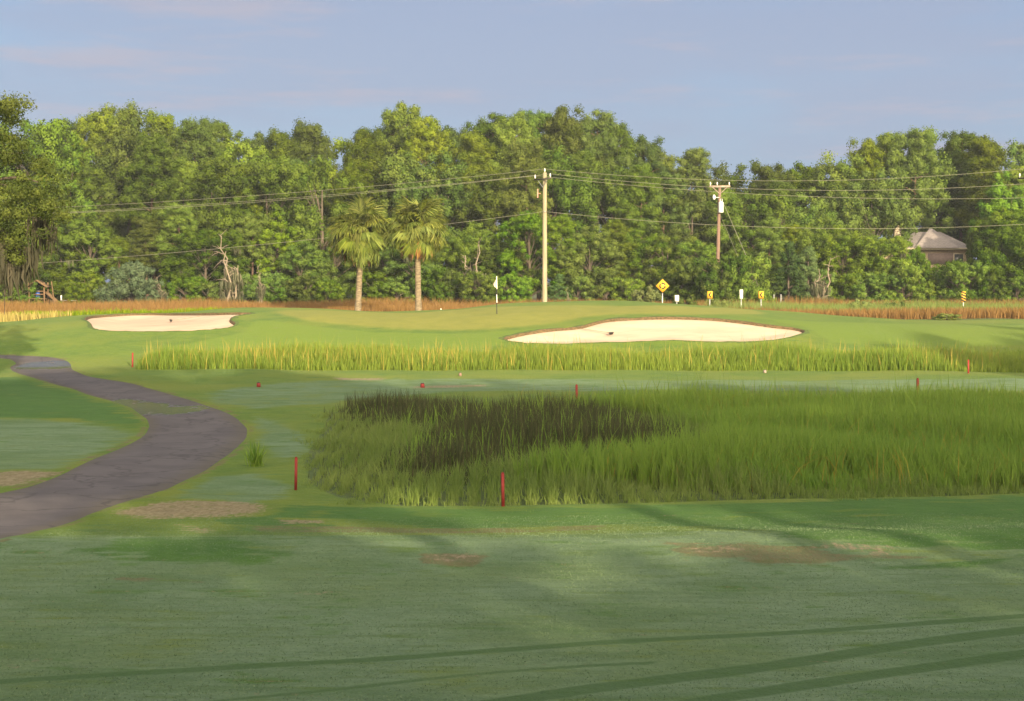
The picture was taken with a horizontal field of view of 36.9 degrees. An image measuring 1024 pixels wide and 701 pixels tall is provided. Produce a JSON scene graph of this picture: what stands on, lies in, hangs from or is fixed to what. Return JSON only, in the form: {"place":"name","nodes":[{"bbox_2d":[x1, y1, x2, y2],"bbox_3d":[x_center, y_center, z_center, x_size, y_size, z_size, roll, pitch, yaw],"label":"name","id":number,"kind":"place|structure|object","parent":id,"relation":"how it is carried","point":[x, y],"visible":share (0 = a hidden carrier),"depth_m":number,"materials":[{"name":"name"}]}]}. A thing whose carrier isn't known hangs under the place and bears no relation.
{"place":"outdoors","nodes":[
{"label":"outdoors","id":0,"kind":"place"},
{"bbox_2d":[0,355,246,538],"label":"path","id":1,"kind":"structure","parent":0,"point":[181,440],"depth_m":42.77,"materials":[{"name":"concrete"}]},
{"bbox_2d":[308,387,704,486],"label":"rush grass","id":2,"kind":"structure","parent":0,"point":[468,427],"depth_m":46.00,"materials":[{"name":"green plant"}]},
{"bbox_2d":[0,282,1023,700],"bbox_3d":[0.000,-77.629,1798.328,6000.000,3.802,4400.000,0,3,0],"label":"ground","id":3,"kind":"structure","parent":0,"point":[48,430],"depth_m":25.17,"materials":[{"name":"green plant"}]},
{"bbox_2d":[0,90,76,314],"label":"live oak tree","id":4,"kind":"object","parent":3,"relation":"on","point":[18,263],"visible":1,"depth_m":64.42,"materials":[{"name":"green plant"}]},
{"bbox_2d":[0,162,81,273],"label":"oak tree","id":5,"kind":"object","parent":3,"relation":"on","point":[76,214],"visible":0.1,"depth_m":159.57,"materials":[{"name":"green plant"}]},
{"bbox_2d":[0,114,97,302],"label":"oak tree","id":6,"kind":"object","parent":3,"relation":"on","point":[50,134],"visible":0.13,"depth_m":166.36,"materials":[{"name":"green plant"}]},
{"bbox_2d":[27,231,85,301],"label":"oak tree","id":7,"kind":"object","parent":3,"relation":"on","point":[57,280],"visible":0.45,"depth_m":152.95,"materials":[{"name":"green plant"}]},
{"bbox_2d":[35,141,100,271],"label":"sweetgum tree","id":8,"kind":"object","parent":3,"relation":"on","point":[82,204],"visible":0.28,"depth_m":162.74,"materials":[{"name":"green plant"}]},
{"bbox_2d":[55,271,99,303],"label":"wax myrtle shrub","id":9,"kind":"object","parent":3,"relation":"on","point":[72,289],"visible":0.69,"depth_m":148.11,"materials":[{"name":"green plant"}]},
{"bbox_2d":[58,210,124,282],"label":"sweetgum tree","id":10,"kind":"object","parent":3,"relation":"on","point":[85,234],"visible":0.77,"depth_m":153.23,"materials":[{"name":"green plant"}]},
{"bbox_2d":[66,107,117,180],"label":"pine tree","id":11,"kind":"object","parent":3,"relation":"on","point":[94,124],"visible":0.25,"depth_m":176.01,"materials":[{"name":"green plant"}]},
{"bbox_2d":[65,163,126,256],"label":"pine tree","id":12,"kind":"object","parent":3,"relation":"on","point":[89,189],"visible":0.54,"depth_m":164.05,"materials":[{"name":"green plant"}]},
{"bbox_2d":[88,98,139,299],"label":"pine tree","id":13,"kind":"object","parent":3,"relation":"on","point":[124,116],"visible":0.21,"depth_m":176.83,"materials":[{"name":"green plant"}]},
{"bbox_2d":[68,156,181,300],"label":"oak tree","id":14,"kind":"object","parent":3,"relation":"on","point":[127,237],"visible":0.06,"depth_m":164.34,"materials":[{"name":"green plant"}]},
{"bbox_2d":[91,259,168,303],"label":"bush","id":15,"kind":"object","parent":3,"relation":"on","point":[138,271],"visible":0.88,"depth_m":145.59,"materials":[{"name":"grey plant"}]},
{"bbox_2d":[91,107,198,283],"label":"oak tree","id":16,"kind":"object","parent":3,"relation":"on","point":[111,159],"visible":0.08,"depth_m":171.76,"materials":[{"name":"green plant"}]},
{"bbox_2d":[128,215,168,295],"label":"pine tree","id":17,"kind":"object","parent":3,"relation":"on","point":[145,232],"visible":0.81,"depth_m":154.91,"materials":[{"name":"green plant"}]},
{"bbox_2d":[114,132,193,289],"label":"pine tree","id":18,"kind":"object","parent":3,"relation":"on","point":[152,155],"visible":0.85,"depth_m":159.20,"materials":[{"name":"green plant"}]},
{"bbox_2d":[81,312,254,331],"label":"sand bunker","id":19,"kind":"object","parent":3,"relation":"on","point":[142,322],"visible":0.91,"depth_m":102.18},
{"bbox_2d":[148,201,201,298],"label":"pine tree","id":20,"kind":"object","parent":3,"relation":"on","point":[181,217],"visible":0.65,"depth_m":155.04,"materials":[{"name":"green plant"}]},
{"bbox_2d":[154,154,213,298],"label":"pine tree","id":21,"kind":"object","parent":3,"relation":"on","point":[186,169],"visible":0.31,"depth_m":162.63,"materials":[{"name":"green plant"}]},
{"bbox_2d":[168,114,223,223],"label":"pine tree","id":22,"kind":"object","parent":3,"relation":"on","point":[201,148],"visible":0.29,"depth_m":175.27,"materials":[{"name":"green plant"}]},
{"bbox_2d":[157,227,251,297],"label":"oak tree","id":23,"kind":"object","parent":3,"relation":"on","point":[184,266],"visible":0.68,"depth_m":151.77,"materials":[{"name":"green plant"}]},
{"bbox_2d":[147,155,265,295],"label":"oak tree","id":24,"kind":"object","parent":3,"relation":"on","point":[231,182],"visible":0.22,"depth_m":157.22,"materials":[{"name":"green plant"}]},
{"bbox_2d":[212,231,247,302],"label":"dead tree","id":25,"kind":"object","parent":3,"relation":"on","point":[235,280],"visible":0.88,"depth_m":147.71,"materials":[{"name":"brown wood"}]},
{"bbox_2d":[199,136,291,295],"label":"oak tree","id":26,"kind":"object","parent":3,"relation":"on","point":[239,149],"visible":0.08,"depth_m":174.04,"materials":[{"name":"green plant"}]},
{"bbox_2d":[227,212,277,279],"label":"pine tree","id":27,"kind":"object","parent":3,"relation":"on","point":[251,227],"visible":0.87,"depth_m":153.86,"materials":[{"name":"green plant"}]},
{"bbox_2d":[202,160,324,278],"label":"oak tree","id":28,"kind":"object","parent":3,"relation":"on","point":[226,219],"visible":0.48,"depth_m":156.29,"materials":[{"name":"green plant"}]},
{"bbox_2d":[244,210,304,282],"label":"sweetgum tree","id":29,"kind":"object","parent":3,"relation":"on","point":[265,235],"visible":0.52,"depth_m":154.22,"materials":[{"name":"green plant"}]},
{"bbox_2d":[281,273,328,303],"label":"wax myrtle shrub","id":30,"kind":"object","parent":3,"relation":"on","point":[299,287],"visible":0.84,"depth_m":147.74,"materials":[{"name":"green plant"}]},
{"bbox_2d":[276,239,336,298],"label":"oak tree","id":31,"kind":"object","parent":3,"relation":"on","point":[295,256],"visible":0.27,"depth_m":152.58,"materials":[{"name":"green plant"}]},
{"bbox_2d":[285,117,341,225],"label":"pine tree","id":32,"kind":"object","parent":3,"relation":"on","point":[309,134],"visible":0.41,"depth_m":177.53,"materials":[{"name":"green plant"}]},
{"bbox_2d":[263,153,374,276],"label":"oak tree","id":33,"kind":"object","parent":3,"relation":"on","point":[315,221],"visible":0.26,"depth_m":158.91,"materials":[{"name":"green plant"}]},
{"bbox_2d":[297,234,367,301],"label":"oak tree","id":34,"kind":"object","parent":3,"relation":"on","point":[321,267],"visible":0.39,"depth_m":154.05,"materials":[{"name":"green plant"}]},
{"bbox_2d":[320,159,385,297],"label":"tree","id":35,"kind":"object","parent":3,"relation":"on","point":[351,169],"visible":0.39,"depth_m":164.45,"materials":[{"name":"green plant"}]},
{"bbox_2d":[332,125,386,295],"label":"pine tree","id":36,"kind":"object","parent":3,"relation":"on","point":[364,146],"visible":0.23,"depth_m":175.72,"materials":[{"name":"green plant"}]},
{"bbox_2d":[323,192,397,310],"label":"palm tree","id":37,"kind":"object","parent":3,"relation":"on","point":[357,233],"visible":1,"depth_m":115.16,"materials":[{"name":"green plant"}]},
{"bbox_2d":[369,100,433,296],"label":"pine tree","id":38,"kind":"object","parent":3,"relation":"on","point":[399,122],"visible":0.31,"depth_m":180.76,"materials":[{"name":"green plant"}]},
{"bbox_2d":[377,148,442,274],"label":"sweetgum tree","id":39,"kind":"object","parent":3,"relation":"on","point":[395,168],"visible":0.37,"depth_m":162.59,"materials":[{"name":"green plant"}]},
{"bbox_2d":[376,244,444,300],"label":"oak tree","id":40,"kind":"object","parent":3,"relation":"on","point":[405,274],"visible":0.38,"depth_m":151.05,"materials":[{"name":"green plant"}]},
{"bbox_2d":[377,195,452,310],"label":"palm tree","id":41,"kind":"object","parent":3,"relation":"on","point":[415,231],"visible":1,"depth_m":114.57,"materials":[{"name":"green plant"}]},
{"bbox_2d":[392,115,456,301],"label":"pine tree","id":42,"kind":"object","parent":3,"relation":"on","point":[425,139],"visible":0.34,"depth_m":174.06,"materials":[{"name":"green plant"}]},
{"bbox_2d":[408,265,459,302],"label":"wax myrtle shrub","id":43,"kind":"object","parent":3,"relation":"on","point":[436,291],"visible":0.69,"depth_m":148.29,"materials":[{"name":"green plant"}]},
{"bbox_2d":[388,147,481,286],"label":"oak tree","id":44,"kind":"object","parent":3,"relation":"on","point":[409,193],"visible":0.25,"depth_m":163.18,"materials":[{"name":"green plant"}]},
{"bbox_2d":[421,232,479,302],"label":"oak tree","id":45,"kind":"object","parent":3,"relation":"on","point":[451,259],"visible":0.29,"depth_m":152.27,"materials":[{"name":"green plant"}]},
{"bbox_2d":[443,128,499,231],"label":"pine tree","id":46,"kind":"object","parent":3,"relation":"on","point":[472,150],"visible":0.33,"depth_m":170.34,"materials":[{"name":"green plant"}]},
{"bbox_2d":[444,219,511,276],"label":"oak tree","id":47,"kind":"object","parent":3,"relation":"on","point":[469,242],"visible":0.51,"depth_m":153.75,"materials":[{"name":"green plant"}]},
{"bbox_2d":[455,271,501,303],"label":"wax myrtle shrub","id":48,"kind":"object","parent":3,"relation":"on","point":[486,292],"visible":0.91,"depth_m":147.00,"materials":[{"name":"green plant"}]},
{"bbox_2d":[450,168,539,295],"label":"oak tree","id":49,"kind":"object","parent":3,"relation":"on","point":[488,202],"visible":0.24,"depth_m":159.51,"materials":[{"name":"green plant"}]},
{"bbox_2d":[469,245,541,298],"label":"oak tree","id":50,"kind":"object","parent":3,"relation":"on","point":[487,256],"visible":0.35,"depth_m":152.02,"materials":[{"name":"green plant"}]},
{"bbox_2d":[485,108,535,241],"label":"pine tree","id":51,"kind":"object","parent":3,"relation":"on","point":[509,129],"visible":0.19,"depth_m":175.69,"materials":[{"name":"green plant"}]},
{"bbox_2d":[0,295,1023,318],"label":"brown marsh grass","id":52,"kind":"structure","parent":3,"relation":"on","point":[435,304],"depth_m":133.06,"materials":[{"name":"brown plant"}]},
{"bbox_2d":[491,273,533,302],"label":"wax myrtle shrub","id":53,"kind":"object","parent":3,"relation":"on","point":[520,287],"visible":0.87,"depth_m":149.37,"materials":[{"name":"green plant"}]},
{"bbox_2d":[490,135,555,265],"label":"pine tree","id":54,"kind":"object","parent":3,"relation":"on","point":[526,157],"visible":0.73,"depth_m":158.01,"materials":[{"name":"green plant"}]},
{"bbox_2d":[493,209,567,300],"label":"sweetgum tree","id":55,"kind":"object","parent":3,"relation":"on","point":[514,229],"visible":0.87,"depth_m":151.06,"materials":[{"name":"green plant"}]},
{"bbox_2d":[498,142,605,294],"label":"oak tree","id":56,"kind":"object","parent":3,"relation":"on","point":[565,187],"visible":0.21,"depth_m":161.91,"materials":[{"name":"green plant"}]},
{"bbox_2d":[538,212,586,294],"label":"tree","id":57,"kind":"object","parent":3,"relation":"on","point":[561,227],"visible":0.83,"depth_m":151.39,"materials":[{"name":"green plant"}]},
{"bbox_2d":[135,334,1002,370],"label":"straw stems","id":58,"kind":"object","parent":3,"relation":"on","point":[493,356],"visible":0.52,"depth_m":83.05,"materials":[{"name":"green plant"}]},
{"bbox_2d":[534,103,606,236],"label":"pine tree","id":59,"kind":"object","parent":3,"relation":"on","point":[563,129],"visible":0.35,"depth_m":174.17,"materials":[{"name":"green plant"}]},
{"bbox_2d":[136,325,1023,372],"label":"cordgrass strip","id":60,"kind":"object","parent":3,"relation":"on","point":[801,360],"visible":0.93,"depth_m":82.42,"materials":[{"name":"green plant"}]},
{"bbox_2d":[555,149,613,297],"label":"tree","id":61,"kind":"object","parent":3,"relation":"on","point":[584,159],"visible":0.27,"depth_m":167.04,"materials":[{"name":"green plant"}]},
{"bbox_2d":[549,222,624,299],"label":"oak tree","id":62,"kind":"object","parent":3,"relation":"on","point":[600,247],"visible":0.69,"depth_m":151.34,"materials":[{"name":"green plant"}]},
{"bbox_2d":[557,107,633,225],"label":"pine tree","id":63,"kind":"object","parent":3,"relation":"on","point":[604,125],"visible":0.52,"depth_m":175.90,"materials":[{"name":"green plant"}]},
{"bbox_2d":[582,268,625,300],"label":"wax myrtle shrub","id":64,"kind":"object","parent":3,"relation":"on","point":[600,276],"visible":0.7,"depth_m":148.38,"materials":[{"name":"green plant"}]},
{"bbox_2d":[575,160,652,278],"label":"oak tree","id":65,"kind":"object","parent":3,"relation":"on","point":[610,196],"visible":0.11,"depth_m":164.41,"materials":[{"name":"green plant"}]},
{"bbox_2d":[592,219,638,278],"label":"tree","id":66,"kind":"object","parent":3,"relation":"on","point":[613,228],"visible":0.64,"depth_m":153.46,"materials":[{"name":"green plant"}]},
{"bbox_2d":[599,120,652,227],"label":"pine tree","id":67,"kind":"object","parent":3,"relation":"on","point":[626,142],"visible":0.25,"depth_m":176.53,"materials":[{"name":"green plant"}]},
{"bbox_2d":[606,163,676,242],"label":"pine tree","id":68,"kind":"object","parent":3,"relation":"on","point":[639,190],"visible":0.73,"depth_m":161.93,"materials":[{"name":"green plant"}]},
{"bbox_2d":[626,134,669,188],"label":"pine tree","id":69,"kind":"object","parent":3,"relation":"on","point":[650,151],"visible":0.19,"depth_m":180.84,"materials":[{"name":"green plant"}]},
{"bbox_2d":[620,226,677,297],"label":"oak tree","id":70,"kind":"object","parent":3,"relation":"on","point":[638,253],"visible":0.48,"depth_m":154.93,"materials":[{"name":"green plant"}]},
{"bbox_2d":[281,386,1023,510],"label":"marsh weeds","id":71,"kind":"object","parent":3,"relation":"on","point":[389,435],"visible":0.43,"depth_m":36.66,"materials":[{"name":"green plant"}]},
{"bbox_2d":[498,316,809,343],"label":"sand bunker","id":72,"kind":"object","parent":3,"relation":"on","point":[660,328],"visible":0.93,"depth_m":94.66},
{"bbox_2d":[637,171,694,244],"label":"pine tree","id":73,"kind":"object","parent":3,"relation":"on","point":[666,178],"visible":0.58,"depth_m":162.44,"materials":[{"name":"green plant"}]},
{"bbox_2d":[628,234,706,301],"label":"oak tree","id":74,"kind":"object","parent":3,"relation":"on","point":[646,269],"visible":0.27,"depth_m":154.51,"materials":[{"name":"green plant"}]},
{"bbox_2d":[644,188,741,262],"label":"oak tree","id":75,"kind":"object","parent":3,"relation":"on","point":[678,203],"visible":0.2,"depth_m":162.70,"materials":[{"name":"green plant"}]},
{"bbox_2d":[673,146,717,237],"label":"pine tree","id":76,"kind":"object","parent":3,"relation":"on","point":[691,171],"visible":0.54,"depth_m":175.18,"materials":[{"name":"green plant"}]},
{"bbox_2d":[671,257,738,303],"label":"wax myrtle shrub","id":77,"kind":"object","parent":3,"relation":"on","point":[686,270],"visible":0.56,"depth_m":143.28,"materials":[{"name":"green plant"}]},
{"bbox_2d":[685,252,754,300],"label":"wax myrtle shrub","id":78,"kind":"object","parent":3,"relation":"on","point":[729,263],"visible":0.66,"depth_m":143.11,"materials":[{"name":"green plant"}]},
{"bbox_2d":[705,188,758,259],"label":"pine tree","id":79,"kind":"object","parent":3,"relation":"on","point":[724,235],"visible":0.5,"depth_m":162.62,"materials":[{"name":"green plant"}]},
{"bbox_2d":[722,255,776,303],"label":"wax myrtle shrub","id":80,"kind":"object","parent":3,"relation":"on","point":[750,292],"visible":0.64,"depth_m":143.11,"materials":[{"name":"green plant"}]},
{"bbox_2d":[705,188,795,280],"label":"oak tree","id":81,"kind":"object","parent":3,"relation":"on","point":[734,210],"visible":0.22,"depth_m":161.93,"materials":[{"name":"green plant"}]},
{"bbox_2d":[739,215,788,286],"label":"pine tree","id":82,"kind":"object","parent":3,"relation":"on","point":[767,230],"visible":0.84,"depth_m":152.21,"materials":[{"name":"green plant"}]},
{"bbox_2d":[746,159,796,250],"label":"pine tree","id":83,"kind":"object","parent":3,"relation":"on","point":[766,173],"visible":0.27,"depth_m":172.33,"materials":[{"name":"green plant"}]},
{"bbox_2d":[771,240,810,302],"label":"cedar tree","id":84,"kind":"object","parent":3,"relation":"on","point":[790,257],"visible":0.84,"depth_m":147.40,"materials":[{"name":"green plant"}]},
{"bbox_2d":[779,190,843,259],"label":"oak tree","id":85,"kind":"object","parent":3,"relation":"on","point":[794,217],"visible":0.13,"depth_m":162.43,"materials":[{"name":"green plant"}]},
{"bbox_2d":[782,214,847,289],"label":"oak tree","id":86,"kind":"object","parent":3,"relation":"on","point":[806,237],"visible":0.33,"depth_m":154.32,"materials":[{"name":"green plant"}]},
{"bbox_2d":[799,188,874,261],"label":"oak tree","id":87,"kind":"object","parent":3,"relation":"on","point":[846,214],"visible":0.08,"depth_m":163.72,"materials":[{"name":"green plant"}]},
{"bbox_2d":[807,149,883,235],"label":"oak tree","id":88,"kind":"object","parent":3,"relation":"on","point":[840,165],"visible":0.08,"depth_m":171.64,"materials":[{"name":"green plant"}]},
{"bbox_2d":[815,225,880,298],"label":"oak tree","id":89,"kind":"object","parent":3,"relation":"on","point":[834,249],"visible":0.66,"depth_m":151.08,"materials":[{"name":"green plant"}]},
{"bbox_2d":[828,136,894,236],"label":"pine tree","id":90,"kind":"object","parent":3,"relation":"on","point":[872,153],"visible":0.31,"depth_m":173.42,"materials":[{"name":"green plant"}]},
{"bbox_2d":[823,234,909,295],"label":"oak tree","id":91,"kind":"object","parent":3,"relation":"on","point":[882,245],"visible":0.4,"depth_m":151.69,"materials":[{"name":"green plant"}]},
{"bbox_2d":[825,164,918,269],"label":"oak tree","id":92,"kind":"object","parent":3,"relation":"on","point":[899,206],"visible":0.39,"depth_m":164.61,"materials":[{"name":"green plant"}]},
{"bbox_2d":[881,264,928,302],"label":"wax myrtle shrub","id":93,"kind":"object","parent":3,"relation":"on","point":[911,272],"visible":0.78,"depth_m":147.25,"materials":[{"name":"green plant"}]},
{"bbox_2d":[881,125,956,235],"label":"pine tree","id":94,"kind":"object","parent":3,"relation":"on","point":[917,142],"visible":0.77,"depth_m":171.94,"materials":[{"name":"green plant"}]},
{"bbox_2d":[879,225,968,273],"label":"house","id":95,"kind":"structure","parent":3,"relation":"on","point":[940,248],"depth_m":165.68,"materials":[{"name":"beige brick"}]},
{"bbox_2d":[896,125,977,264],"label":"oak tree","id":96,"kind":"object","parent":3,"relation":"on","point":[945,185],"visible":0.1,"depth_m":176.86,"materials":[{"name":"green plant"}]},
{"bbox_2d":[934,128,979,240],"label":"pine tree","id":97,"kind":"object","parent":3,"relation":"on","point":[957,143],"visible":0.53,"depth_m":178.00,"materials":[{"name":"green plant"}]},
{"bbox_2d":[928,260,989,302],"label":"wax myrtle shrub","id":98,"kind":"object","parent":3,"relation":"on","point":[976,270],"visible":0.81,"depth_m":146.79,"materials":[{"name":"green plant"}]},
{"bbox_2d":[952,133,1008,243],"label":"pine tree","id":99,"kind":"object","parent":3,"relation":"on","point":[983,154],"visible":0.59,"depth_m":171.63,"materials":[{"name":"green plant"}]},
{"bbox_2d":[967,169,1023,278],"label":"sweetgum tree","id":100,"kind":"object","parent":3,"relation":"on","point":[1014,201],"visible":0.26,"depth_m":159.72,"materials":[{"name":"green plant"}]},
{"bbox_2d":[969,209,1023,299],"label":"oak tree","id":101,"kind":"object","parent":3,"relation":"on","point":[1013,248],"visible":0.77,"depth_m":150.13,"materials":[{"name":"green plant"}]},
{"bbox_2d":[0,0,1023,281],"label":"sky","id":102,"kind":"structure","parent":0,"point":[786,82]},
{"bbox_2d":[348,370,1023,493],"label":"marsh grass","id":103,"kind":"structure","parent":0,"point":[734,442],"depth_m":41.47,"materials":[{"name":"green plant"}]},
{"bbox_2d":[695,297,1023,313],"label":"roadside grass","id":104,"kind":"structure","parent":0,"point":[947,304],"depth_m":132.46,"materials":[{"name":"plant"}]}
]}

